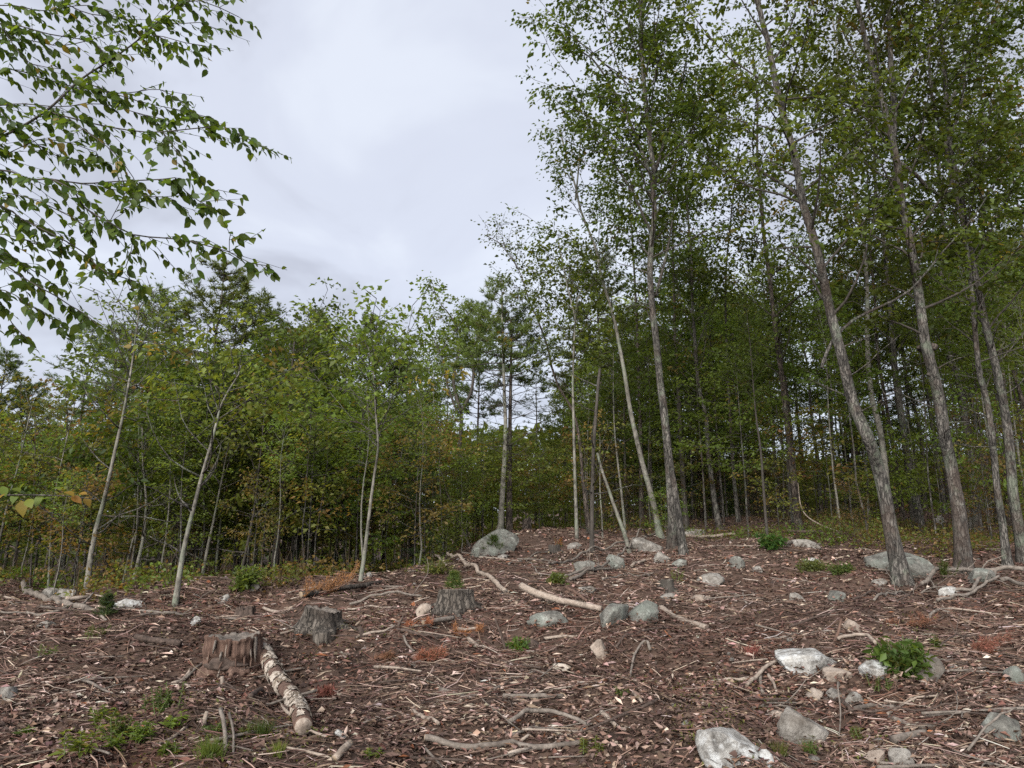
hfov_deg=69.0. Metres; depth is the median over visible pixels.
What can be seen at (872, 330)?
oak tree
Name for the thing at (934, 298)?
pine tree
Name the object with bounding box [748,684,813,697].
fallen branch
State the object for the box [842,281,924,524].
oak tree
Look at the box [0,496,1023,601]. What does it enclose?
undergrowth
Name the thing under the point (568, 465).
pine tree
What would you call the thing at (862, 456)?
sapling
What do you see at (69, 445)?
sapling
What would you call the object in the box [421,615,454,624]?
log
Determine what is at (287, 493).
birch tree
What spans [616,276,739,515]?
maple tree
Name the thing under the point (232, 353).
birch tree
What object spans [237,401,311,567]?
birch tree
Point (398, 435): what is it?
maple tree
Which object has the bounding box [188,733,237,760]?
grass tuft
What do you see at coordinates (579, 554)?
fallen branch
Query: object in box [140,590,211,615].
fallen branch
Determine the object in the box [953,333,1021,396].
birch tree
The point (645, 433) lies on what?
sapling
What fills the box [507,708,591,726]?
fallen branch
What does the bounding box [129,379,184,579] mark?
birch tree
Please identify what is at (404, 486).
birch tree
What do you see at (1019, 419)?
oak tree
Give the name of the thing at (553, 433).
maple tree
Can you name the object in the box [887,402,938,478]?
maple tree
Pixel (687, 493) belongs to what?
sapling
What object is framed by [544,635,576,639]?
fallen branch
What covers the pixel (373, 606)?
fallen branch
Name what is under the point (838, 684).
fallen branch
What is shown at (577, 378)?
birch tree
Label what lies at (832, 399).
birch tree
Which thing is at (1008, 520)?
birch tree
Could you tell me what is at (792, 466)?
oak tree
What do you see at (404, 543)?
pine tree
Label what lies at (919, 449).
sapling
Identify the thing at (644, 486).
sapling
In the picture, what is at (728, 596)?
stick
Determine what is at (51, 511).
maple tree
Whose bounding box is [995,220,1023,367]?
oak tree
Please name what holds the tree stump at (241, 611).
on the ground at (526, 536)
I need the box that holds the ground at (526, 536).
[0,508,1023,767]
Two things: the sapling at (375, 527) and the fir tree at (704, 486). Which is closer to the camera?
the sapling at (375, 527)
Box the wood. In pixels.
[0,420,1022,567]
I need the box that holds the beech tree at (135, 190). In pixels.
[0,0,291,353]
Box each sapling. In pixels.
[0,364,87,553]
[0,376,122,587]
[0,388,99,586]
[0,413,87,567]
[0,424,83,564]
[0,426,124,566]
[0,459,34,581]
[0,465,82,576]
[0,469,33,562]
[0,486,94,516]
[7,450,141,588]
[15,425,148,565]
[25,460,146,588]
[58,470,148,574]
[59,510,127,561]
[77,386,211,582]
[88,371,201,580]
[88,477,171,571]
[109,394,253,569]
[136,484,221,579]
[149,358,309,563]
[150,395,323,567]
[172,475,267,571]
[178,394,346,573]
[188,377,314,569]
[205,500,240,565]
[208,413,293,566]
[210,467,299,569]
[212,479,275,565]
[214,433,321,561]
[257,409,391,569]
[262,462,373,559]
[270,497,343,556]
[276,400,388,568]
[297,389,425,568]
[298,425,418,567]
[304,477,386,569]
[315,448,396,564]
[332,483,412,563]
[338,403,478,563]
[344,421,484,566]
[347,459,444,568]
[359,397,484,566]
[362,414,426,571]
[365,410,455,551]
[395,465,472,555]
[398,410,489,546]
[420,447,496,543]
[423,491,476,559]
[429,447,498,547]
[440,434,528,536]
[440,455,497,541]
[479,426,547,528]
[491,445,551,517]
[491,447,563,519]
[493,435,567,517]
[500,446,572,527]
[505,471,537,521]
[524,466,553,522]
[524,489,553,521]
[528,489,563,526]
[536,463,581,525]
[538,421,625,516]
[544,440,598,523]
[545,445,607,527]
[553,473,582,519]
[557,482,583,518]
[558,445,618,513]
[560,430,633,516]
[562,409,642,536]
[566,454,637,517]
[594,460,642,525]
[606,423,679,517]
[610,402,696,501]
[621,446,687,528]
[630,450,665,514]
[633,426,730,492]
[636,487,693,538]
[648,441,714,527]
[652,425,730,488]
[677,478,705,512]
[714,427,777,493]
[718,407,784,513]
[722,473,750,507]
[724,474,751,507]
[728,452,813,529]
[743,407,829,515]
[756,459,789,506]
[762,399,904,523]
[768,476,787,508]
[775,408,857,517]
[796,464,817,509]
[798,485,841,531]
[804,444,852,494]
[811,394,915,526]
[822,475,875,538]
[829,417,900,494]
[837,413,928,520]
[845,459,897,523]
[879,430,941,526]
[889,404,987,538]
[890,413,948,507]
[904,413,980,494]
[909,420,999,475]
[912,387,1023,538]
[932,437,989,502]
[934,399,1023,514]
[935,449,1023,542]
[963,404,1023,503]
[967,493,996,521]
[1003,453,1023,517]
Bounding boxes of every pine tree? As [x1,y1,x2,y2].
[0,347,49,559]
[0,379,19,462]
[0,381,70,569]
[4,425,81,565]
[28,320,161,566]
[31,321,133,578]
[67,281,203,559]
[109,257,294,566]
[137,344,194,556]
[201,286,297,570]
[267,307,350,564]
[271,327,366,563]
[321,313,422,567]
[359,336,429,565]
[371,358,462,559]
[434,298,527,538]
[436,274,559,528]
[452,304,561,530]
[512,364,562,527]
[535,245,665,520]
[548,359,590,521]
[548,403,596,522]
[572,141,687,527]
[640,245,769,518]
[691,302,756,513]
[710,290,784,513]
[775,300,904,509]
[807,249,952,510]
[894,225,999,438]
[927,108,1023,418]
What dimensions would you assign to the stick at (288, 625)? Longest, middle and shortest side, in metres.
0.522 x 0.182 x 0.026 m
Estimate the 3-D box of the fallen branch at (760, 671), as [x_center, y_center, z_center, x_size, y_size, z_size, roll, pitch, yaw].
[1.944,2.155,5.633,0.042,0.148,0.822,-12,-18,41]
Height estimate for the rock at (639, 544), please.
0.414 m
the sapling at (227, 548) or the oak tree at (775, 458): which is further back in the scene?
the oak tree at (775, 458)
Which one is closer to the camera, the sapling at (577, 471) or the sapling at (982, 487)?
the sapling at (982, 487)
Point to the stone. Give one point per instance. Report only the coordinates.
(815, 758)
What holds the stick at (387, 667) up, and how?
on the ground at (526, 536)
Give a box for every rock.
[0,686,17,699]
[37,621,55,627]
[42,587,57,597]
[57,588,76,598]
[112,598,141,607]
[190,616,200,625]
[217,594,229,603]
[245,584,259,590]
[335,729,346,737]
[526,610,567,626]
[567,542,581,549]
[573,560,594,572]
[578,586,596,592]
[606,554,624,568]
[631,537,662,552]
[653,552,671,562]
[660,593,676,598]
[672,559,686,566]
[685,529,705,534]
[693,595,709,602]
[695,727,760,767]
[696,573,724,586]
[728,556,744,568]
[752,566,762,572]
[758,749,774,767]
[767,709,782,716]
[774,648,836,675]
[776,706,828,745]
[786,539,821,549]
[789,592,802,599]
[805,688,823,702]
[822,666,852,681]
[825,688,844,699]
[827,590,845,601]
[841,619,861,631]
[845,691,863,704]
[858,660,888,679]
[865,749,884,764]
[871,578,887,585]
[888,748,914,764]
[911,654,945,683]
[931,516,944,524]
[938,586,959,596]
[967,568,995,583]
[980,712,1021,741]
[1002,666,1023,686]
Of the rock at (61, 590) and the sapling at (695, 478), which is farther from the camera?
the sapling at (695, 478)
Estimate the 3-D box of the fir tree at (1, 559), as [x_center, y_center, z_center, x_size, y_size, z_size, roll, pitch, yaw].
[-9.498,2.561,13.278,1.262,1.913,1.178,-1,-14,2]
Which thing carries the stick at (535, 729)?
on the ground at (526, 536)
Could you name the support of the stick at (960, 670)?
on the ground at (526, 536)
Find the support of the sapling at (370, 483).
on the ground at (526, 536)
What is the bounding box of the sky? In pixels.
[0,0,1023,517]
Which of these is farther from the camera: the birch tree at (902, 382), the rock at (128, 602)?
the birch tree at (902, 382)
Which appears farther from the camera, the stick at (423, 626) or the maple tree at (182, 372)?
the maple tree at (182, 372)
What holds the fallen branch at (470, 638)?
on the ground at (526, 536)
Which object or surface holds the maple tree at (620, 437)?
on the ground at (526, 536)
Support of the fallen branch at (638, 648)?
on the ground at (526, 536)
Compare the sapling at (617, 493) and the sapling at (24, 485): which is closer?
the sapling at (24, 485)
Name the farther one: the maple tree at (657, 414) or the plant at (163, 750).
the maple tree at (657, 414)
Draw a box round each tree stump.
[195,630,263,677]
[228,604,261,621]
[291,604,357,645]
[431,588,488,618]
[520,517,531,530]
[543,544,563,553]
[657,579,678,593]
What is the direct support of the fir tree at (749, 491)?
on the ground at (526, 536)
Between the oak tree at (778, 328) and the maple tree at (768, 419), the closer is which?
the oak tree at (778, 328)
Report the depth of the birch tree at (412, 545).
17.52 m
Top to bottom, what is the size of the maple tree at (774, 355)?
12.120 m
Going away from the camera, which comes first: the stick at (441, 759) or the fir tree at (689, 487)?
the stick at (441, 759)
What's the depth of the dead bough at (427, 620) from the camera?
6.83 m
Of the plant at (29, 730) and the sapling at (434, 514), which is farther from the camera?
the sapling at (434, 514)
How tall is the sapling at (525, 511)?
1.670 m
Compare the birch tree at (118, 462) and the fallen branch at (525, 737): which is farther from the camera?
the birch tree at (118, 462)
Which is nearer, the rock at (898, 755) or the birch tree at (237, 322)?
the rock at (898, 755)
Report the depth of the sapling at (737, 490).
32.70 m
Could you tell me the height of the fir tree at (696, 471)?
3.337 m
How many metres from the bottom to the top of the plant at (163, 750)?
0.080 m
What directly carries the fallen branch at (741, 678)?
on the ground at (526, 536)
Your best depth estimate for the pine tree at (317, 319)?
23.61 m
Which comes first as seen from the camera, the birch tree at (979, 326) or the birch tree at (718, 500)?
the birch tree at (979, 326)
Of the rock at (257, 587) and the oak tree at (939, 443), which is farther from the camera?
the oak tree at (939, 443)
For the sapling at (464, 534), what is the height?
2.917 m
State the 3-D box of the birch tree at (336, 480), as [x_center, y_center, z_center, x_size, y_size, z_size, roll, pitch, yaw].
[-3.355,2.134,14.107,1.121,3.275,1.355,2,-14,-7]
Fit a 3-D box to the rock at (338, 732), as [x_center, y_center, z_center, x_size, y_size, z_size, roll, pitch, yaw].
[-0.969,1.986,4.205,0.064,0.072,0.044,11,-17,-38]
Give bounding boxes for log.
[259,637,312,735]
[299,580,382,597]
[331,739,352,761]
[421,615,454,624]
[519,582,602,610]
[658,605,709,629]
[686,532,735,537]
[784,539,820,545]
[788,529,821,532]
[889,729,927,744]
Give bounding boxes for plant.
[12,725,34,738]
[37,643,57,655]
[46,724,107,760]
[82,624,110,639]
[87,704,120,724]
[98,714,134,741]
[101,731,128,750]
[126,719,157,744]
[141,681,185,715]
[157,740,183,755]
[158,710,190,728]
[201,720,228,735]
[237,721,258,737]
[362,747,385,758]
[555,539,562,545]
[578,735,605,755]
[614,686,629,696]
[671,568,683,580]
[848,726,863,740]
[864,673,893,691]
[928,635,945,650]
[937,554,960,577]
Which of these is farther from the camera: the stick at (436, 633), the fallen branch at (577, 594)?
the fallen branch at (577, 594)
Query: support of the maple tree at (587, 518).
on the ground at (526, 536)
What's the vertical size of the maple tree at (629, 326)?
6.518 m
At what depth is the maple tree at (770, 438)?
28.66 m
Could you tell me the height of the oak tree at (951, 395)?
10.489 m
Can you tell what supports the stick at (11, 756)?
on the ground at (526, 536)
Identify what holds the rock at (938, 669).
on the ground at (526, 536)
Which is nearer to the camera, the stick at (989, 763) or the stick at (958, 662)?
the stick at (989, 763)
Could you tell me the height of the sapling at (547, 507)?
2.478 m
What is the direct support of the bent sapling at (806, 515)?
on the ground at (526, 536)
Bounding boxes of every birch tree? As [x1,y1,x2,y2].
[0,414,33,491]
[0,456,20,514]
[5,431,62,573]
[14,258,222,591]
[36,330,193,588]
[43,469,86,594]
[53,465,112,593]
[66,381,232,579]
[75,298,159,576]
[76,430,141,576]
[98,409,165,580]
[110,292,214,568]
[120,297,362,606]
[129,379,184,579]
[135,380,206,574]
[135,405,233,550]
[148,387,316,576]
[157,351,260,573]
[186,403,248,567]
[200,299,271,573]
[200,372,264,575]
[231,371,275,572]
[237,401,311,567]
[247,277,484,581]
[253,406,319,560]
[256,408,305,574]
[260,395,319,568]
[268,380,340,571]
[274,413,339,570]
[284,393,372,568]
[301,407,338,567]
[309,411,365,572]
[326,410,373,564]
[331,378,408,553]
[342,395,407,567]
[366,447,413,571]
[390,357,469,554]
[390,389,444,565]
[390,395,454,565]
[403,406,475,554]
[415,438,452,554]
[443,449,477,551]
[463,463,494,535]
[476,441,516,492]
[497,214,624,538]
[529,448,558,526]
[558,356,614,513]
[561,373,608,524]
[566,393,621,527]
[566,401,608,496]
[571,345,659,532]
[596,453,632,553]
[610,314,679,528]
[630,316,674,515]
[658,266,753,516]
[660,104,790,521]
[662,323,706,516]
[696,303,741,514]
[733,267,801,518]
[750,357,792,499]
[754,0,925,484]
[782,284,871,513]
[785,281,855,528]
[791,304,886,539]
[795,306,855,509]
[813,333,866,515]
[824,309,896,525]
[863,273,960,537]
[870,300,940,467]
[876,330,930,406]
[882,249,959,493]
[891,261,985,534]
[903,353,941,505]
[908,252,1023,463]
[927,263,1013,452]
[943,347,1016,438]
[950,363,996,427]
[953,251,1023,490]
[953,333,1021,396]
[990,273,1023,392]
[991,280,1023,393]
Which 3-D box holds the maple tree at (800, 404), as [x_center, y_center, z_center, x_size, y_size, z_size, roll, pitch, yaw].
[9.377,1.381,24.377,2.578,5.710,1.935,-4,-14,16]
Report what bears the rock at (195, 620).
on the ground at (526, 536)
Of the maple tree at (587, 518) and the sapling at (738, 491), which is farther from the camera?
the sapling at (738, 491)
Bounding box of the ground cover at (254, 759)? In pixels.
[0,523,1018,767]
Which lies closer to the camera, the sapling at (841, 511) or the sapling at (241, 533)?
the sapling at (241, 533)
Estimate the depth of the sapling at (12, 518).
10.14 m
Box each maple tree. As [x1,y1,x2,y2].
[0,401,54,503]
[0,430,143,586]
[0,443,90,564]
[0,454,31,536]
[10,394,81,563]
[15,452,99,567]
[21,415,160,581]
[77,328,293,577]
[110,401,181,563]
[123,400,263,543]
[126,429,213,571]
[147,382,257,576]
[197,390,283,575]
[203,324,366,574]
[239,317,299,569]
[244,405,363,559]
[268,320,336,562]
[269,322,395,570]
[281,359,357,572]
[329,401,391,562]
[369,389,445,566]
[386,404,455,559]
[390,320,449,559]
[420,334,473,547]
[444,440,491,536]
[447,423,502,522]
[449,423,536,530]
[449,437,526,537]
[471,208,607,532]
[492,437,532,512]
[500,92,673,538]
[510,0,780,550]
[515,431,568,525]
[532,387,589,524]
[545,288,677,518]
[548,343,669,516]
[575,322,645,512]
[576,318,693,521]
[577,385,659,473]
[578,302,654,526]
[590,358,653,517]
[604,365,670,473]
[605,346,704,527]
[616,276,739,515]
[635,292,741,518]
[635,347,745,458]
[642,0,1023,586]
[643,339,752,531]
[655,285,788,522]
[660,285,754,515]
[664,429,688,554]
[668,363,770,517]
[674,331,820,536]
[675,361,769,516]
[688,314,807,500]
[711,369,807,505]
[712,382,781,516]
[719,267,798,512]
[734,390,806,508]
[742,384,794,466]
[743,0,1023,574]
[744,287,812,487]
[746,291,807,507]
[764,344,836,511]
[846,177,966,510]
[851,185,948,513]
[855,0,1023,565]
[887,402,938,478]
[896,282,957,477]
[909,344,1008,460]
[916,343,994,456]
[918,315,997,450]
[950,369,1023,508]
[962,220,1023,423]
[970,270,1023,409]
[977,405,1023,496]
[999,386,1023,446]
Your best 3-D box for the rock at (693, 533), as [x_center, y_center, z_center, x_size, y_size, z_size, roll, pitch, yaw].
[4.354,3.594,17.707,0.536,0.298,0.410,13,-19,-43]
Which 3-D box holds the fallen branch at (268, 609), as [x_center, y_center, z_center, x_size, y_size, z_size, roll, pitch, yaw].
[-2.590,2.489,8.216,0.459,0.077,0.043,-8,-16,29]
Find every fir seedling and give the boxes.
[91,592,119,616]
[442,568,463,588]
[482,534,504,548]
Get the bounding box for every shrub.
[227,563,264,591]
[419,555,454,573]
[505,636,530,654]
[546,572,569,585]
[753,531,787,549]
[795,557,831,572]
[824,560,855,575]
[862,635,938,684]
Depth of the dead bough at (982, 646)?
5.92 m
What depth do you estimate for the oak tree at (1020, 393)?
20.66 m
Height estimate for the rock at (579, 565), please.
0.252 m
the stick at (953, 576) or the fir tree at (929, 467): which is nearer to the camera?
the stick at (953, 576)
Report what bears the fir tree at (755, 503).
on the ground at (526, 536)
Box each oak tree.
[152,277,408,575]
[406,270,511,548]
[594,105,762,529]
[625,42,786,530]
[665,3,859,529]
[718,296,774,534]
[732,257,781,508]
[733,272,829,528]
[744,249,817,509]
[757,235,854,509]
[759,263,808,507]
[770,266,853,517]
[781,217,864,502]
[781,228,866,509]
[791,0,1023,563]
[799,31,975,534]
[804,248,876,504]
[806,83,908,527]
[808,279,849,507]
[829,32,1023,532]
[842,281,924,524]
[845,247,908,414]
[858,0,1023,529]
[864,232,934,498]
[899,262,959,506]
[910,83,1023,417]
[921,227,992,512]
[925,252,996,522]
[926,277,986,509]
[930,266,969,493]
[950,281,1021,371]
[958,287,1020,436]
[960,268,1023,376]
[986,315,1023,456]
[987,267,1023,382]
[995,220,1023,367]
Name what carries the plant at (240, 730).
on the ground at (526, 536)
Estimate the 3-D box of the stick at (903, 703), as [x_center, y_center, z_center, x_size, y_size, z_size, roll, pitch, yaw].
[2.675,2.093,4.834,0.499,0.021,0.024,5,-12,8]
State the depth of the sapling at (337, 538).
14.11 m
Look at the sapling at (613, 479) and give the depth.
24.80 m
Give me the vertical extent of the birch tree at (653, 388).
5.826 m
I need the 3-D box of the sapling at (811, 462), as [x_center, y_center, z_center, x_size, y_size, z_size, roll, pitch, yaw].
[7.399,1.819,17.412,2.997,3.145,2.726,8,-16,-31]
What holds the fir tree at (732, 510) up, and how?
on the ground at (526, 536)
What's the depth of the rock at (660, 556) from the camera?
11.75 m
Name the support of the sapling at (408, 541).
on the ground at (526, 536)
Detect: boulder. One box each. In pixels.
[470,529,518,556]
[497,554,508,558]
[599,603,628,627]
[627,600,658,623]
[864,551,934,577]
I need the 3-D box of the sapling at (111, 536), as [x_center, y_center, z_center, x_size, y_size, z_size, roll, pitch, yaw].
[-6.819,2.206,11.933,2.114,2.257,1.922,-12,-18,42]
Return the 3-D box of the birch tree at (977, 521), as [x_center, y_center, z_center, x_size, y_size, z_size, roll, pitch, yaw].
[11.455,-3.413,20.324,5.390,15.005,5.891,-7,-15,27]
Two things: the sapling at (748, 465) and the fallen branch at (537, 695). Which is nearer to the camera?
the fallen branch at (537, 695)
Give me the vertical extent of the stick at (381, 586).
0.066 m
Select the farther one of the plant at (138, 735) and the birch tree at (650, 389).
the birch tree at (650, 389)
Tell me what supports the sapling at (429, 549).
on the ground at (526, 536)
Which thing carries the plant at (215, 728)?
on the ground at (526, 536)
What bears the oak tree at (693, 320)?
on the ground at (526, 536)
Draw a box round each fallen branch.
[0,611,29,613]
[8,660,90,676]
[20,580,95,609]
[25,592,93,615]
[65,595,88,600]
[114,597,163,612]
[134,634,181,646]
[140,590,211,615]
[152,725,187,747]
[171,668,191,684]
[183,663,202,680]
[219,707,227,749]
[228,712,234,754]
[247,687,276,697]
[262,606,292,612]
[344,605,406,610]
[349,560,429,604]
[356,625,395,637]
[363,715,394,722]
[394,628,450,646]
[403,635,414,650]
[411,708,439,725]
[424,734,580,759]
[426,554,446,566]
[438,687,479,698]
[446,552,507,591]
[451,689,558,706]
[455,627,475,630]
[466,636,485,647]
[482,699,616,735]
[493,671,535,690]
[502,693,563,698]
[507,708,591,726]
[507,748,533,756]
[508,552,542,564]
[518,560,543,576]
[520,732,556,740]
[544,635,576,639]
[548,536,646,564]
[563,586,587,601]
[564,525,667,576]
[569,548,613,580]
[599,709,625,730]
[602,574,646,579]
[615,601,796,646]
[623,640,651,677]
[630,558,649,567]
[632,691,642,702]
[649,561,673,568]
[711,676,748,681]
[745,659,777,685]
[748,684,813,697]
[752,666,825,708]
[758,668,763,692]
[767,630,818,641]
[767,673,777,691]
[789,609,836,626]
[800,587,881,598]
[822,697,852,711]
[834,663,1023,717]
[836,633,876,644]
[837,682,840,735]
[852,570,929,599]
[853,703,895,710]
[870,567,961,600]
[878,568,941,595]
[886,695,936,714]
[887,691,957,728]
[905,658,953,672]
[920,554,1023,585]
[922,614,1022,625]
[927,609,939,618]
[935,569,1009,602]
[940,605,999,646]
[953,727,996,742]
[955,570,1002,591]
[966,707,1016,751]
[1000,576,1023,585]
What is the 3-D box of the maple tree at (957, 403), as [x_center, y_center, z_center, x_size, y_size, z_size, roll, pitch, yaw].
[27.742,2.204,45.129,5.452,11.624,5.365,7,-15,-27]
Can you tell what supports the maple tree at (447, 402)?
on the ground at (526, 536)
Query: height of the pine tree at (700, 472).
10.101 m
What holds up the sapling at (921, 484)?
on the ground at (526, 536)
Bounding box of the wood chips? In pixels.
[0,510,1023,767]
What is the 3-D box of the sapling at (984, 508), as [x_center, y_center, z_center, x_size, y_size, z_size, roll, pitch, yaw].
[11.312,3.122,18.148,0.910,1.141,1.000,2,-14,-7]
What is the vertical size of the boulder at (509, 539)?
0.719 m
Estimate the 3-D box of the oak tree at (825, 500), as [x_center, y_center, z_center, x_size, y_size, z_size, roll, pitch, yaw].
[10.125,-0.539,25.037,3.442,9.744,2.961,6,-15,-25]
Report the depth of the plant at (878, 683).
5.07 m
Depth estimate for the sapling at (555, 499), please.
21.36 m
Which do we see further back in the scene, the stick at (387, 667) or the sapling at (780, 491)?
the sapling at (780, 491)
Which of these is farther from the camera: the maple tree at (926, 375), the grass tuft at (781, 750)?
the maple tree at (926, 375)
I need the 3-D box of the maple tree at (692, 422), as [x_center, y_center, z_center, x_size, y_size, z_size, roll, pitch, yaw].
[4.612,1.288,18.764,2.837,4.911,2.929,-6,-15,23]
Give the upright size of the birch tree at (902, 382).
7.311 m
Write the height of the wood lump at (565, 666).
0.085 m
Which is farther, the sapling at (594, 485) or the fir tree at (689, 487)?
the sapling at (594, 485)
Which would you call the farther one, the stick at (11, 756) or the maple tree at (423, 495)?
the maple tree at (423, 495)
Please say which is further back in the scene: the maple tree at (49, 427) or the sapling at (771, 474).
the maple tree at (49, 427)
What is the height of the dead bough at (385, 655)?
0.130 m
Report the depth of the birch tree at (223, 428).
12.38 m
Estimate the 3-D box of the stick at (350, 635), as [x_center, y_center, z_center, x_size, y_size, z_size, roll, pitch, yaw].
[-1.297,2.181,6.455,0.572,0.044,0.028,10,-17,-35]
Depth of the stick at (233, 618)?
7.84 m
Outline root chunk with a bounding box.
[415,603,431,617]
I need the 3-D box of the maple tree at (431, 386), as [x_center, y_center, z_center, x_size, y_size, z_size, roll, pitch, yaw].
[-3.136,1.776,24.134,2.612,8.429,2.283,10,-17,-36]
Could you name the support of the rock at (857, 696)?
on the ground at (526, 536)
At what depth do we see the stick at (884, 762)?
3.93 m
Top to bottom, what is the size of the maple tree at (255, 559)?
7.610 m
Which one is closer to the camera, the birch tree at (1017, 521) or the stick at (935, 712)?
the stick at (935, 712)
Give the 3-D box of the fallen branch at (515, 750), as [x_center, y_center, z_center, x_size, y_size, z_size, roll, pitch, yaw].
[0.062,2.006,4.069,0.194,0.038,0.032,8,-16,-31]
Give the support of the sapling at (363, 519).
on the ground at (526, 536)
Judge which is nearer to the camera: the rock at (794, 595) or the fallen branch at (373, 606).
the fallen branch at (373, 606)
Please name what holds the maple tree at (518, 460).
on the ground at (526, 536)
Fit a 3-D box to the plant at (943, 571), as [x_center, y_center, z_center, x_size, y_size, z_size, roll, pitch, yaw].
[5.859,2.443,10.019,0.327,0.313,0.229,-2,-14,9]
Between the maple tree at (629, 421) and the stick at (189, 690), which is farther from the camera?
the maple tree at (629, 421)
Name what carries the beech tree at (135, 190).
on the ground at (526, 536)
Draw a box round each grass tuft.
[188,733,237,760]
[246,711,281,737]
[262,736,291,757]
[765,737,791,757]
[799,737,820,754]
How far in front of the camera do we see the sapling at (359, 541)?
15.79 m
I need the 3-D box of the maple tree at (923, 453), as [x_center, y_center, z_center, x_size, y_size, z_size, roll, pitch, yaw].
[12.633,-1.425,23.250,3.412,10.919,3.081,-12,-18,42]
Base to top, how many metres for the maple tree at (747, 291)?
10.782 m
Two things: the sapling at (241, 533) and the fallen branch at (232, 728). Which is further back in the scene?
the sapling at (241, 533)
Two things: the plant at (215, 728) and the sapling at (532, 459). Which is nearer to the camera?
the plant at (215, 728)
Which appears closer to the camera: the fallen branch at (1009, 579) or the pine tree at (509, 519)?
the fallen branch at (1009, 579)
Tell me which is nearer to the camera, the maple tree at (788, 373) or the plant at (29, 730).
the plant at (29, 730)
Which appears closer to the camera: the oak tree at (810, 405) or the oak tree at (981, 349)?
the oak tree at (810, 405)
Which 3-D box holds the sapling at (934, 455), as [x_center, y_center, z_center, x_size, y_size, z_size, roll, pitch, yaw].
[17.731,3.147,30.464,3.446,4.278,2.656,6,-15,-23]
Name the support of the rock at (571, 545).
on the ground at (526, 536)
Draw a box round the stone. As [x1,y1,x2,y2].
[807,755,819,763]
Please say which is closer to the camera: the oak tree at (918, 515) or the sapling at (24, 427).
the sapling at (24, 427)
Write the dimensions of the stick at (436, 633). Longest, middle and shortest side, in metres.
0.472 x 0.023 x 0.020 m
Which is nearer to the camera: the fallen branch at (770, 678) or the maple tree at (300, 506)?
the fallen branch at (770, 678)
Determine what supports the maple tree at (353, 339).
on the ground at (526, 536)
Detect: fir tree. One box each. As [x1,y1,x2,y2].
[0,485,15,568]
[0,509,47,572]
[108,451,167,569]
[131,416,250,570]
[156,466,240,566]
[157,491,205,578]
[255,366,370,570]
[301,490,358,565]
[398,463,456,563]
[587,409,644,523]
[615,468,647,526]
[616,442,660,512]
[643,418,709,513]
[674,423,716,519]
[686,461,717,516]
[694,459,729,518]
[695,425,744,513]
[716,443,752,514]
[723,454,769,516]
[731,454,762,513]
[737,431,787,517]
[744,473,767,513]
[769,431,814,505]
[811,465,831,507]
[829,444,860,506]
[830,424,903,507]
[896,425,939,506]
[903,438,940,501]
[932,446,980,503]
[978,423,1023,520]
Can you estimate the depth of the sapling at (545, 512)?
23.05 m
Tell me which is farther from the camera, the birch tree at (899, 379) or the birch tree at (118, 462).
the birch tree at (899, 379)
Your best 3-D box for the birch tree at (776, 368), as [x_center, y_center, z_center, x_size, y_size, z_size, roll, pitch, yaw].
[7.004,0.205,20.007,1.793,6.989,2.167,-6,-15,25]
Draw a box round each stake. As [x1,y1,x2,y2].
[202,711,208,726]
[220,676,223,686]
[357,625,363,637]
[396,616,403,627]
[494,618,506,652]
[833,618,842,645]
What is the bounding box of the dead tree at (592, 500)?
[555,364,653,551]
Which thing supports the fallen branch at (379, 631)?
on the ground at (526, 536)
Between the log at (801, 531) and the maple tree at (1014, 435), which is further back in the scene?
the maple tree at (1014, 435)
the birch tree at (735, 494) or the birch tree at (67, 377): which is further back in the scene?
the birch tree at (735, 494)
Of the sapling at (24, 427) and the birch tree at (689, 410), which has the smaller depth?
the sapling at (24, 427)
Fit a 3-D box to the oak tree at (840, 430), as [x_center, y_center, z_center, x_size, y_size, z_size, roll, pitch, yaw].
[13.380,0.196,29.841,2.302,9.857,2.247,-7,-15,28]
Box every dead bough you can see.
[303,562,359,596]
[312,683,338,697]
[367,647,395,661]
[401,616,435,627]
[412,642,448,663]
[451,620,484,635]
[741,644,760,655]
[875,610,938,627]
[968,630,1016,653]
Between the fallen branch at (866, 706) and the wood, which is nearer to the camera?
the fallen branch at (866, 706)
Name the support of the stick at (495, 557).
on the ground at (526, 536)
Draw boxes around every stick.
[0,746,78,759]
[36,606,90,611]
[57,742,110,754]
[78,675,146,680]
[81,678,125,692]
[114,590,173,600]
[131,641,171,649]
[163,689,206,691]
[167,680,225,684]
[206,613,259,619]
[209,681,234,688]
[209,716,292,741]
[209,742,252,751]
[216,683,268,699]
[239,657,289,669]
[240,718,288,733]
[247,667,302,679]
[266,689,317,704]
[271,761,303,765]
[279,621,296,630]
[279,702,289,714]
[286,746,330,758]
[310,729,326,738]
[331,635,368,636]
[354,587,398,595]
[371,585,393,587]
[374,665,421,671]
[378,675,437,682]
[390,624,430,630]
[395,620,437,628]
[402,756,468,761]
[413,630,460,637]
[424,747,442,766]
[479,556,516,560]
[499,659,540,668]
[517,558,553,561]
[522,728,584,732]
[529,663,557,679]
[538,683,589,691]
[545,723,586,731]
[548,754,594,757]
[582,698,660,731]
[593,601,615,603]
[703,593,756,598]
[728,592,747,603]
[732,658,767,662]
[737,698,788,699]
[755,624,792,634]
[767,698,818,703]
[855,759,932,767]
[857,637,940,657]
[876,753,966,767]
[884,700,928,707]
[910,723,956,726]
[921,710,1005,714]
[925,707,1023,717]
[942,575,966,577]
[946,666,986,671]
[948,607,1004,614]
[949,669,1002,672]
[952,749,1011,767]
[954,661,1005,665]
[966,712,997,713]
[983,589,1023,591]
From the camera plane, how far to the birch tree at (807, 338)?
19.62 m

